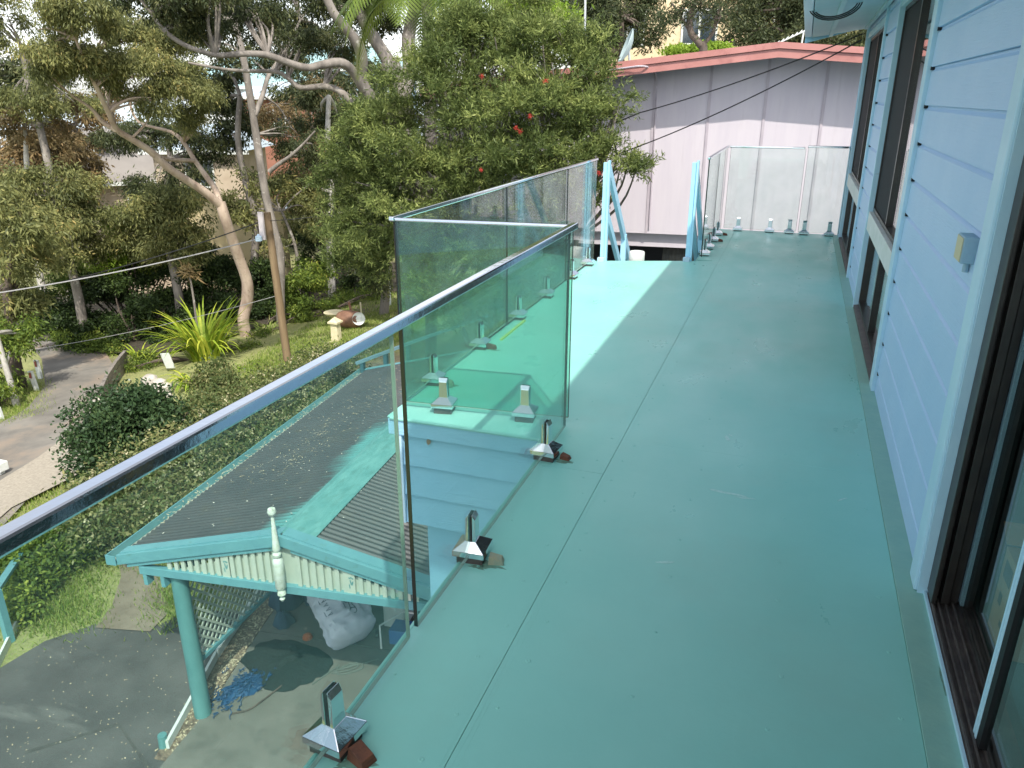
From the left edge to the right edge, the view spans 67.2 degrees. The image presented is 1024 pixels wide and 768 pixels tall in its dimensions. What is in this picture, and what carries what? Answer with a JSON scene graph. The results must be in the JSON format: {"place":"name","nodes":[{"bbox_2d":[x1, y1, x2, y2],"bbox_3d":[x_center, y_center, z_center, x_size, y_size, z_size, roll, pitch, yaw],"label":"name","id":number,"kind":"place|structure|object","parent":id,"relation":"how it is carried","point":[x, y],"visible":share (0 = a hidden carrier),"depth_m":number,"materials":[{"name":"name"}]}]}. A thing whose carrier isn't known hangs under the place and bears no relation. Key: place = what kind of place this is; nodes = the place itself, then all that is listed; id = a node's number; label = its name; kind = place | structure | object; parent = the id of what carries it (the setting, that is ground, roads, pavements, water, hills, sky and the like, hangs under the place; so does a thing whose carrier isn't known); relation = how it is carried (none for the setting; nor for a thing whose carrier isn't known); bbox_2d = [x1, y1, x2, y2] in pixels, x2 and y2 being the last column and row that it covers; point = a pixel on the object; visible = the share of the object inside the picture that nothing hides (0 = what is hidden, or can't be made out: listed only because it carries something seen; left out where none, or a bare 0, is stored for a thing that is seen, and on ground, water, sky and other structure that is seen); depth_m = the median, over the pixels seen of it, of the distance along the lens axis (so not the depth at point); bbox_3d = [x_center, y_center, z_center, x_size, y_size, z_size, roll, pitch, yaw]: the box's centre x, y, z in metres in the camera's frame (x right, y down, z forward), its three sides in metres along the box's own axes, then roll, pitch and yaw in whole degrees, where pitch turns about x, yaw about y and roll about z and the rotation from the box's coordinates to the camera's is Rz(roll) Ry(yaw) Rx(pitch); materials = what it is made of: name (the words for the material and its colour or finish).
{"place":"outdoors","nodes":[
{"label":"outdoors","id":0,"kind":"place"},
{"bbox_2d":[95,564,166,630],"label":"dirt path","id":1,"kind":"structure","parent":0,"point":[124,612],"depth_m":11.04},
{"bbox_2d":[0,610,269,767],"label":"driveway","id":2,"kind":"structure","parent":0,"point":[30,681],"depth_m":9.39,"materials":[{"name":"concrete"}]},
{"bbox_2d":[388,418,537,596],"bbox_3d":[1.267,2.015,6.764,2.525,5.168,4.532,7,22,18],"label":"boarded bulkhead","id":3,"kind":"object","parent":2,"relation":"on","point":[456,476],"visible":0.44,"depth_m":4.28,"materials":[{"name":"blue"}]},
{"bbox_2d":[303,229,963,767],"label":"deck","id":4,"kind":"structure","parent":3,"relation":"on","point":[701,545],"depth_m":2.95,"materials":[{"name":"teal"}]},
{"bbox_2d":[0,222,577,767],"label":"glass balustrade","id":5,"kind":"object","parent":4,"relation":"on","point":[336,730],"visible":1,"depth_m":2.04,"materials":[{"name":"grey"}]},
{"bbox_2d":[347,739,376,767],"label":"timber chock","id":6,"kind":"object","parent":4,"relation":"on","point":[360,754],"visible":1,"depth_m":2.04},
{"bbox_2d":[393,217,573,422],"bbox_3d":[-0.161,-0.329,4.095,0.979,1.064,0.130,5,21,14],"label":"glass balustrade","id":7,"kind":"object","parent":4,"relation":"on","point":[525,410],"visible":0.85,"depth_m":4.15,"materials":[{"name":"grey"}]},
{"bbox_2d":[389,158,597,398],"bbox_3d":[0.128,-1.095,6.147,0.135,1.071,4.450,7,22,18],"label":"glass balustrade","id":8,"kind":"object","parent":4,"relation":"on","point":[434,374],"visible":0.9,"depth_m":5.62,"materials":[{"name":"grey"}]},
{"bbox_2d":[698,146,728,256],"bbox_3d":[2.410,-2.196,9.108,0.124,1.071,2.180,7,22,18],"label":"glass balustrade","id":9,"kind":"object","parent":4,"relation":"on","point":[716,178],"visible":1,"depth_m":8.90,"materials":[{"name":"grey"}]},
{"bbox_2d":[724,146,850,236],"bbox_3d":[3.464,-2.470,9.816,1.440,1.091,0.164,7,22,18],"label":"glass balustrade","id":10,"kind":"object","parent":4,"relation":"on","point":[789,230],"visible":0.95,"depth_m":9.83,"materials":[{"name":"grey"}]},
{"bbox_3d":[1.791,-0.698,9.625,0.865,1.765,2.463,7,22,18],"label":"timber stair","id":11,"kind":"object","parent":4,"relation":"attached to","visible":0},
{"bbox_2d":[597,160,629,261],"bbox_3d":[1.264,-0.970,9.295,0.084,3.440,1.870,7,22,18],"label":"stair handrail","id":12,"kind":"object","parent":11,"relation":"attached to","point":[609,186],"visible":0.59,"depth_m":8.26,"materials":[{"name":"paint"}]},
{"bbox_2d":[683,160,702,261],"bbox_3d":[2.182,-0.974,9.305,0.084,3.440,1.870,7,22,18],"label":"stair handrail","id":13,"kind":"object","parent":11,"relation":"attached to","point":[693,245],"visible":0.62,"depth_m":8.21,"materials":[{"name":"paint"}]},
{"bbox_2d":[16,262,403,352],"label":"forest floor","id":14,"kind":"structure","parent":0,"point":[135,343],"depth_m":30.92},
{"bbox_2d":[0,40,83,122],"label":"background tree","id":15,"kind":"object","parent":14,"relation":"on","point":[10,74],"visible":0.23,"depth_m":37.87,"materials":[{"name":"green plant"}]},
{"bbox_2d":[0,101,85,289],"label":"gum tree","id":16,"kind":"object","parent":14,"relation":"on","point":[11,127],"visible":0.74,"depth_m":31.02,"materials":[{"name":"green plant"}]},
{"bbox_2d":[0,124,114,298],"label":"background tree","id":17,"kind":"object","parent":14,"relation":"on","point":[75,152],"visible":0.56,"depth_m":36.74,"materials":[{"name":"green plant"}]},
{"bbox_2d":[22,85,125,185],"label":"background tree","id":18,"kind":"object","parent":14,"relation":"on","point":[89,125],"visible":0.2,"depth_m":41.27,"materials":[{"name":"green plant"}]},
{"bbox_2d":[82,250,173,344],"bbox_3d":[-14.264,-3.239,29.301,4.558,3.896,3.900,7,22,18],"label":"garden shrub","id":19,"kind":"object","parent":14,"relation":"on","point":[121,285],"visible":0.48,"depth_m":28.78,"materials":[{"name":"green plant"}]},
{"bbox_2d":[86,178,220,325],"bbox_3d":[-12.942,-4.483,28.579,5.599,6.235,2.982,7,22,18],"label":"background tree","id":20,"kind":"object","parent":14,"relation":"on","point":[163,215],"visible":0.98,"depth_m":27.54,"materials":[{"name":"green plant"}]},
{"bbox_2d":[83,113,245,289],"bbox_3d":[-13.801,-6.500,31.164,6.183,8.684,3.894,3,21,9],"label":"background tree","id":21,"kind":"object","parent":14,"relation":"on","point":[169,141],"visible":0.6,"depth_m":30.10,"materials":[{"name":"green plant"}]},
{"bbox_2d":[118,254,230,336],"bbox_3d":[-12.728,-3.393,29.264,3.722,3.350,3.780,0,20,1],"label":"garden shrub","id":22,"kind":"object","parent":14,"relation":"on","point":[142,307],"visible":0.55,"depth_m":28.91,"materials":[{"name":"green plant"}]},
{"bbox_2d":[163,57,260,306],"bbox_3d":[-11.620,-7.857,31.503,3.446,10.222,3.832,7,22,18],"label":"gum tree","id":23,"kind":"object","parent":14,"relation":"on","point":[236,109],"visible":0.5,"depth_m":30.26,"materials":[{"name":"grey plant"}]},
{"bbox_2d":[185,240,245,326],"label":"garden shrub","id":24,"kind":"object","parent":14,"relation":"on","point":[223,267],"visible":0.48,"depth_m":29.86,"materials":[{"name":"green plant"}]},
{"bbox_2d":[189,199,291,289],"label":"garden wall","id":25,"kind":"structure","parent":14,"relation":"on","point":[221,242],"depth_m":35.52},
{"bbox_2d":[235,256,293,322],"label":"garden shrub","id":26,"kind":"object","parent":14,"relation":"on","point":[260,271],"visible":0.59,"depth_m":30.68,"materials":[{"name":"green plant"}]},
{"bbox_2d":[209,156,336,293],"bbox_3d":[-9.538,-6.261,32.384,4.194,6.345,5.567,7,22,18],"label":"gum tree","id":27,"kind":"object","parent":14,"relation":"on","point":[283,186],"visible":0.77,"depth_m":31.63,"materials":[{"name":"green plant"}]},
{"bbox_2d":[246,73,349,276],"bbox_3d":[-9.628,-9.852,37.913,6.697,10.276,4.030,-5,21,-14],"label":"background tree","id":28,"kind":"object","parent":14,"relation":"on","point":[265,117],"visible":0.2,"depth_m":36.13,"materials":[{"name":"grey plant"}]},
{"bbox_2d":[278,77,360,296],"bbox_3d":[-8.199,-8.730,34.575,4.578,9.480,3.814,7,22,18],"label":"gum tree","id":29,"kind":"object","parent":14,"relation":"on","point":[310,100],"visible":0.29,"depth_m":33.17,"materials":[{"name":"green plant"}]},
{"bbox_2d":[286,219,391,290],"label":"garden shrub","id":30,"kind":"object","parent":14,"relation":"on","point":[349,281],"visible":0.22,"depth_m":35.24,"materials":[{"name":"green plant"}]},
{"bbox_2d":[0,190,488,667],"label":"hillside ground","id":31,"kind":"structure","parent":0,"point":[449,342],"depth_m":24.42,"materials":[{"name":"plant"}]},
{"bbox_2d":[0,552,23,643],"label":"garden handrail","id":32,"kind":"object","parent":31,"relation":"on","point":[5,624],"visible":0.71,"depth_m":10.26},
{"bbox_2d":[0,372,26,409],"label":"garden shrub","id":33,"kind":"object","parent":31,"relation":"on","point":[6,390],"visible":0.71,"depth_m":21.75,"materials":[{"name":"green plant"}]},
{"bbox_2d":[0,309,52,406],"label":"gum tree","id":34,"kind":"object","parent":31,"relation":"on","point":[19,339],"visible":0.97,"depth_m":22.14,"materials":[{"name":"green plant"}]},
{"bbox_2d":[0,379,55,423],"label":"verge grass","id":35,"kind":"structure","parent":31,"relation":"on","point":[13,411],"depth_m":22.05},
{"bbox_2d":[0,537,63,599],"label":"ground shrub","id":36,"kind":"object","parent":31,"relation":"on","point":[6,559],"visible":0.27,"depth_m":11.39,"materials":[{"name":"green plant"}]},
{"bbox_2d":[0,550,75,640],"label":"ground shrub","id":37,"kind":"object","parent":31,"relation":"on","point":[36,579],"visible":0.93,"depth_m":10.91,"materials":[{"name":"green plant"}]},
{"bbox_2d":[0,177,84,389],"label":"gum tree","id":38,"kind":"object","parent":31,"relation":"on","point":[22,249],"visible":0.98,"depth_m":22.64,"materials":[{"name":"green plant"}]},
{"bbox_2d":[1,472,85,533],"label":"verge grass","id":39,"kind":"structure","parent":31,"relation":"on","point":[38,497],"depth_m":15.12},
{"bbox_2d":[0,0,114,301],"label":"background tree","id":40,"kind":"object","parent":31,"relation":"on","point":[46,106],"visible":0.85,"depth_m":28.93,"materials":[{"name":"green plant"}]},
{"bbox_2d":[0,338,118,526],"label":"lane","id":41,"kind":"structure","parent":31,"relation":"on","point":[24,440],"depth_m":21.68,"materials":[{"name":"concrete"}]},
{"bbox_2d":[0,434,85,516],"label":"pebble apron","id":42,"kind":"object","parent":41,"relation":"on","point":[27,481],"visible":0.45,"depth_m":16.35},
{"bbox_2d":[0,156,124,346],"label":"background tree","id":43,"kind":"object","parent":31,"relation":"on","point":[76,196],"visible":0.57,"depth_m":26.69,"materials":[{"name":"green plant"}]},
{"bbox_2d":[17,271,123,351],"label":"garden shrub","id":44,"kind":"object","parent":31,"relation":"on","point":[64,315],"visible":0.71,"depth_m":28.51,"materials":[{"name":"green plant"}]},
{"bbox_2d":[21,516,123,583],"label":"ground shrub","id":45,"kind":"object","parent":31,"relation":"on","point":[60,548],"visible":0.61,"depth_m":11.76,"materials":[{"name":"green plant"}]},
{"bbox_2d":[39,317,132,357],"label":"garden shrub","id":46,"kind":"object","parent":31,"relation":"on","point":[99,344],"visible":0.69,"depth_m":27.77,"materials":[{"name":"green plant"}]},
{"bbox_2d":[39,251,167,318],"bbox_3d":[-15.273,-4.071,30.811,6.145,3.974,3.350,-4,21,-11],"label":"garden shrub","id":47,"kind":"object","parent":31,"relation":"on","point":[64,289],"visible":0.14,"depth_m":29.69,"materials":[{"name":"green plant"}]},
{"bbox_2d":[14,439,205,581],"bbox_3d":[-6.223,2.005,12.415,2.739,1.960,3.113,2,20,5],"label":"hedge shrub","id":48,"kind":"object","parent":31,"relation":"on","point":[120,500],"visible":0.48,"depth_m":11.87,"materials":[{"name":"green plant"}]},
{"bbox_2d":[75,205,144,317],"bbox_3d":[-15.042,-4.301,29.565,2.787,5.121,3.172,7,22,18],"label":"tree","id":49,"kind":"object","parent":31,"relation":"on","point":[123,261],"visible":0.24,"depth_m":28.97,"materials":[{"name":"green plant"}]},
{"bbox_2d":[99,350,128,399],"bbox_3d":[-11.956,-0.195,23.149,0.182,0.932,4.789,-7,21,-17],"label":"retaining edge","id":50,"kind":"object","parent":31,"relation":"on","point":[117,366],"visible":0.64,"depth_m":23.58,"materials":[{"name":"grey concrete"}]},
{"bbox_2d":[84,148,171,293],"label":"background house","id":51,"kind":"structure","parent":31,"relation":"on","point":[143,163],"depth_m":42.10,"materials":[{"name":"white paint"}]},
{"bbox_2d":[5,0,253,336],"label":"gum tree","id":52,"kind":"object","parent":31,"relation":"on","point":[98,67],"visible":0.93,"depth_m":21.83,"materials":[{"name":"green plant"}]},
{"bbox_2d":[15,537,244,649],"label":"path grass","id":53,"kind":"structure","parent":31,"relation":"on","point":[76,602],"depth_m":11.03,"materials":[{"name":"plant"}]},
{"bbox_2d":[49,370,224,487],"bbox_3d":[-7.171,0.980,14.805,3.388,2.419,2.453,0,20,0],"label":"camellia bush","id":54,"kind":"object","parent":31,"relation":"on","point":[122,412],"visible":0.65,"depth_m":14.47,"materials":[{"name":"green plant"}]},
{"bbox_2d":[92,444,241,565],"bbox_3d":[-4.909,2.062,12.662,3.242,1.829,3.238,7,22,18],"label":"hedge shrub","id":55,"kind":"object","parent":31,"relation":"on","point":[189,479],"visible":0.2,"depth_m":12.25,"materials":[{"name":"green plant"}]},
{"bbox_2d":[84,401,267,489],"bbox_3d":[-5.671,1.497,13.759,3.076,1.916,3.325,7,22,18],"label":"hedge shrub","id":56,"kind":"object","parent":31,"relation":"on","point":[217,446],"visible":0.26,"depth_m":13.51,"materials":[{"name":"green plant"}]},
{"bbox_2d":[121,334,264,373],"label":"shrub","id":57,"kind":"object","parent":31,"relation":"on","point":[147,362],"visible":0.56,"depth_m":25.42,"materials":[{"name":"green plant"}]},
{"bbox_2d":[133,294,258,362],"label":"flax clump","id":58,"kind":"object","parent":31,"relation":"on","point":[202,340],"visible":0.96,"depth_m":25.12,"materials":[{"name":"green plant"}]},
{"bbox_2d":[137,124,273,289],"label":"background house","id":59,"kind":"structure","parent":31,"relation":"on","point":[225,178],"depth_m":39.94,"materials":[{"name":"beige"}]},
{"bbox_2d":[175,350,249,423],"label":"photinia shrub","id":60,"kind":"object","parent":31,"relation":"on","point":[216,373],"visible":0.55,"depth_m":19.01,"materials":[{"name":"green plant"}]},
{"bbox_2d":[154,591,273,760],"bbox_3d":[-3.336,2.680,12.558,0.435,0.124,8.731,3,21,8],"label":"mulch strip","id":61,"kind":"object","parent":31,"relation":"on","point":[163,755],"visible":0.18,"depth_m":10.01,"materials":[{"name":"brown wood"}]},
{"bbox_2d":[165,651,217,748],"bbox_3d":[-3.837,3.772,9.295,0.035,0.130,1.477,0,20,1],"label":"edging board","id":62,"kind":"object","parent":61,"relation":"on","point":[177,726],"visible":0.71,"depth_m":9.00,"materials":[{"name":"white paint"}]},
{"bbox_2d":[155,598,271,750],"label":"mulch litter","id":63,"kind":"object","parent":61,"relation":"on","point":[231,659],"visible":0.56,"depth_m":9.98,"materials":[{"name":"brown plant"}]},
{"bbox_2d":[170,371,311,453],"bbox_3d":[-5.177,0.930,15.214,3.370,1.980,3.196,7,22,18],"label":"hedge shrub","id":64,"kind":"object","parent":31,"relation":"on","point":[266,414],"visible":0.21,"depth_m":15.14,"materials":[{"name":"green plant"}]},
{"bbox_2d":[192,407,305,470],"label":"hedge shrub","id":65,"kind":"object","parent":31,"relation":"on","point":[270,429],"visible":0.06,"depth_m":14.18,"materials":[{"name":"green plant"}]},
{"bbox_2d":[181,0,353,328],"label":"gum tree","id":66,"kind":"object","parent":31,"relation":"on","point":[288,149],"visible":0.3,"depth_m":27.52,"materials":[{"name":"grey plant"}]},
{"bbox_2d":[103,0,432,309],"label":"gum tree","id":67,"kind":"object","parent":31,"relation":"on","point":[190,20],"visible":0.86,"depth_m":18.75,"materials":[{"name":"grey plant"}]},
{"bbox_2d":[255,212,291,361],"bbox_3d":[-7.192,-2.721,23.259,0.249,4.893,0.765,14,25,33],"label":"service pole","id":68,"kind":"object","parent":31,"relation":"on","point":[264,221],"visible":0.91,"depth_m":23.09,"materials":[{"name":"brown"}]},
{"bbox_2d":[160,631,390,767],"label":"carport slab","id":69,"kind":"structure","parent":31,"relation":"on","point":[270,730],"depth_m":8.97,"materials":[{"name":"concrete"}]},
{"bbox_2d":[209,666,275,718],"bbox_3d":[-3.408,3.671,9.485,0.865,0.134,1.080,7,22,18],"label":"rope net","id":70,"kind":"object","parent":69,"relation":"on","point":[249,684],"visible":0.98,"depth_m":9.41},
{"bbox_2d":[240,639,332,691],"bbox_3d":[-2.912,3.553,9.853,1.216,0.097,0.899,7,22,18],"label":"shade net","id":71,"kind":"object","parent":69,"relation":"on","point":[295,664],"visible":1,"depth_m":9.83,"materials":[{"name":"fabric"}]},
{"bbox_2d":[307,575,375,649],"bbox_3d":[-2.394,2.912,10.371,0.712,0.903,1.334,-15,25,-35],"label":"woven sack","id":72,"kind":"object","parent":69,"relation":"on","point":[343,624],"visible":0.59,"depth_m":9.93,"materials":[{"name":"white"}]},
{"bbox_2d":[217,355,345,420],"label":"hedge shrub","id":73,"kind":"object","parent":31,"relation":"on","point":[274,372],"visible":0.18,"depth_m":16.91,"materials":[{"name":"green plant"}]},
{"bbox_2d":[241,82,324,198],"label":"background house","id":74,"kind":"structure","parent":31,"relation":"on","point":[256,94],"depth_m":50.12,"materials":[{"name":"white brick"}]},
{"bbox_2d":[270,253,339,321],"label":"garden shrub","id":75,"kind":"object","parent":31,"relation":"on","point":[307,279],"visible":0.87,"depth_m":30.14,"materials":[{"name":"green plant"}]},
{"bbox_2d":[229,53,387,253],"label":"background tree","id":76,"kind":"object","parent":31,"relation":"on","point":[283,93],"visible":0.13,"depth_m":43.40,"materials":[{"name":"green plant"}]},
{"bbox_2d":[274,373,342,425],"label":"hedge shrub","id":77,"kind":"object","parent":31,"relation":"on","point":[309,396],"visible":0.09,"depth_m":15.92,"materials":[{"name":"green plant"}]},
{"bbox_2d":[246,285,392,338],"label":"garden shrub","id":78,"kind":"object","parent":31,"relation":"on","point":[339,301],"visible":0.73,"depth_m":30.83,"materials":[{"name":"green plant"}]},
{"bbox_2d":[276,332,376,387],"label":"hedge shrub","id":79,"kind":"object","parent":31,"relation":"on","point":[342,367],"visible":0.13,"depth_m":19.20,"materials":[{"name":"green plant"}]},
{"bbox_2d":[233,290,424,387],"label":"lawn grass","id":80,"kind":"structure","parent":31,"relation":"on","point":[270,356],"depth_m":26.52,"materials":[{"name":"plant"}]},
{"bbox_2d":[260,602,413,649],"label":"carport slab","id":81,"kind":"structure","parent":31,"relation":"on","point":[305,618],"depth_m":10.56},
{"bbox_2d":[105,349,472,719],"bbox_3d":[-1.620,1.564,11.047,4.023,3.051,6.542,5,21,14],"label":"carport","id":82,"kind":"object","parent":81,"relation":"on","point":[315,483],"visible":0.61,"depth_m":8.56,"materials":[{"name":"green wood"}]},
{"bbox_2d":[189,533,282,660],"bbox_3d":[-3.298,2.297,10.052,0.060,1.371,2.812,5,21,14],"label":"lattice screen","id":83,"kind":"object","parent":82,"relation":"attached to","point":[233,627],"visible":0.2,"depth_m":9.30,"materials":[{"name":"wood"}]},
{"bbox_2d":[268,592,309,629],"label":"bagged clothes","id":84,"kind":"object","parent":81,"relation":"on","point":[284,618],"visible":0.43,"depth_m":10.87,"materials":[{"name":"blue fabric"}]},
{"bbox_2d":[375,608,412,648],"bbox_3d":[-1.509,2.864,10.266,0.614,1.105,0.856,7,22,18],"label":"hand trolley","id":85,"kind":"object","parent":81,"relation":"on","point":[397,630],"visible":0.65,"depth_m":10.10,"materials":[{"name":"blue plastic"}]},
{"bbox_2d":[336,310,364,327],"bbox_3d":[-5.762,-2.335,27.911,1.066,0.650,0.667,7,22,18],"label":"lying barrel","id":86,"kind":"object","parent":31,"relation":"on","point":[352,319],"visible":0.96,"depth_m":27.68,"materials":[{"name":"brown paint"}]},
{"bbox_2d":[306,68,424,314],"bbox_3d":[-5.404,-6.929,28.721,4.153,9.463,7.168,-8,22,-21],"label":"background tree","id":87,"kind":"object","parent":31,"relation":"on","point":[385,299],"visible":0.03,"depth_m":28.47,"materials":[{"name":"green plant"}]},
{"bbox_2d":[332,0,512,356],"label":"palm tree","id":88,"kind":"object","parent":31,"relation":"on","point":[431,342],"visible":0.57,"depth_m":15.89,"materials":[{"name":"green plant"}]},
{"bbox_2d":[355,309,501,372],"bbox_3d":[-1.594,-0.132,15.960,3.208,3.048,0.238,-1,20,-2],"label":"garden handrail","id":89,"kind":"object","parent":31,"relation":"on","point":[407,345],"visible":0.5,"depth_m":15.69,"materials":[{"name":"teal"}]},
{"bbox_2d":[295,0,665,349],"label":"bottlebrush tree","id":90,"kind":"object","parent":31,"relation":"on","point":[504,41],"visible":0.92,"depth_m":11.81,"materials":[{"name":"green plant"}]},
{"bbox_2d":[488,0,594,69],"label":"background tree","id":91,"kind":"object","parent":31,"relation":"on","point":[564,8],"visible":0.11,"depth_m":17.33,"materials":[{"name":"green plant"}]},
{"bbox_2d":[563,0,679,67],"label":"background tree","id":92,"kind":"object","parent":31,"relation":"on","point":[631,13],"visible":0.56,"depth_m":23.20,"materials":[{"name":"green plant"}]},
{"bbox_2d":[425,42,863,337],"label":"neighbour house","id":93,"kind":"structure","parent":31,"relation":"on","point":[815,105],"depth_m":13.29,"materials":[{"name":"pink"}]},
{"bbox_2d":[651,0,736,51],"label":"tree","id":94,"kind":"object","parent":31,"relation":"on","point":[675,14],"visible":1,"depth_m":16.80,"materials":[{"name":"green plant"}]},
{"bbox_2d":[656,39,737,55],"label":"clipped hedge","id":95,"kind":"object","parent":31,"relation":"on","point":[678,48],"visible":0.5,"depth_m":19.53,"materials":[{"name":"green plant"}]},
{"bbox_2d":[615,0,786,60],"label":"background house","id":96,"kind":"structure","parent":31,"relation":"on","point":[682,36],"depth_m":32.62,"materials":[{"name":"beige brick"}]},
{"bbox_2d":[701,0,866,46],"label":"background tree","id":97,"kind":"object","parent":31,"relation":"on","point":[751,26],"visible":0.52,"depth_m":23.31,"materials":[{"name":"green plant"}]},
{"bbox_2d":[804,0,1023,767],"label":"blue house","id":98,"kind":"structure","parent":31,"relation":"on","point":[935,167],"depth_m":2.91,"materials":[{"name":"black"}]},
{"bbox_2d":[838,16,885,272],"bbox_3d":[3.757,-2.500,8.108,0.214,2.324,2.245,7,22,18],"label":"window","id":99,"kind":"structure","parent":98,"relation":"in","point":[876,35],"depth_m":8.39,"materials":[{"name":"brown glass"}]},
{"bbox_2d":[853,0,934,381],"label":"window","id":100,"kind":"structure","parent":98,"relation":"in","point":[882,222],"depth_m":5.29,"materials":[{"name":"black glass"}]},
{"bbox_2d":[954,232,979,272],"bbox_3d":[1.528,-0.440,2.599,0.049,0.123,0.113,7,22,18],"label":"junction box","id":101,"kind":"object","parent":98,"relation":"attached to","point":[966,247],"visible":0.97,"depth_m":2.55,"materials":[{"name":"blue plastic"}]},
{"bbox_2d":[923,156,1023,767],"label":"sliding door","id":102,"kind":"structure","parent":98,"relation":"in","point":[974,684],"depth_m":2.35,"materials":[{"name":"brown metal"}]},
{"bbox_2d":[0,0,577,100],"label":"sky","id":103,"kind":"structure","parent":0,"point":[391,44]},
{"bbox_2d":[987,521,1023,662],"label":"cardboard box","id":104,"kind":"object","parent":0,"point":[1014,533],"visible":0.59,"depth_m":2.45,"materials":[{"name":"grey"}]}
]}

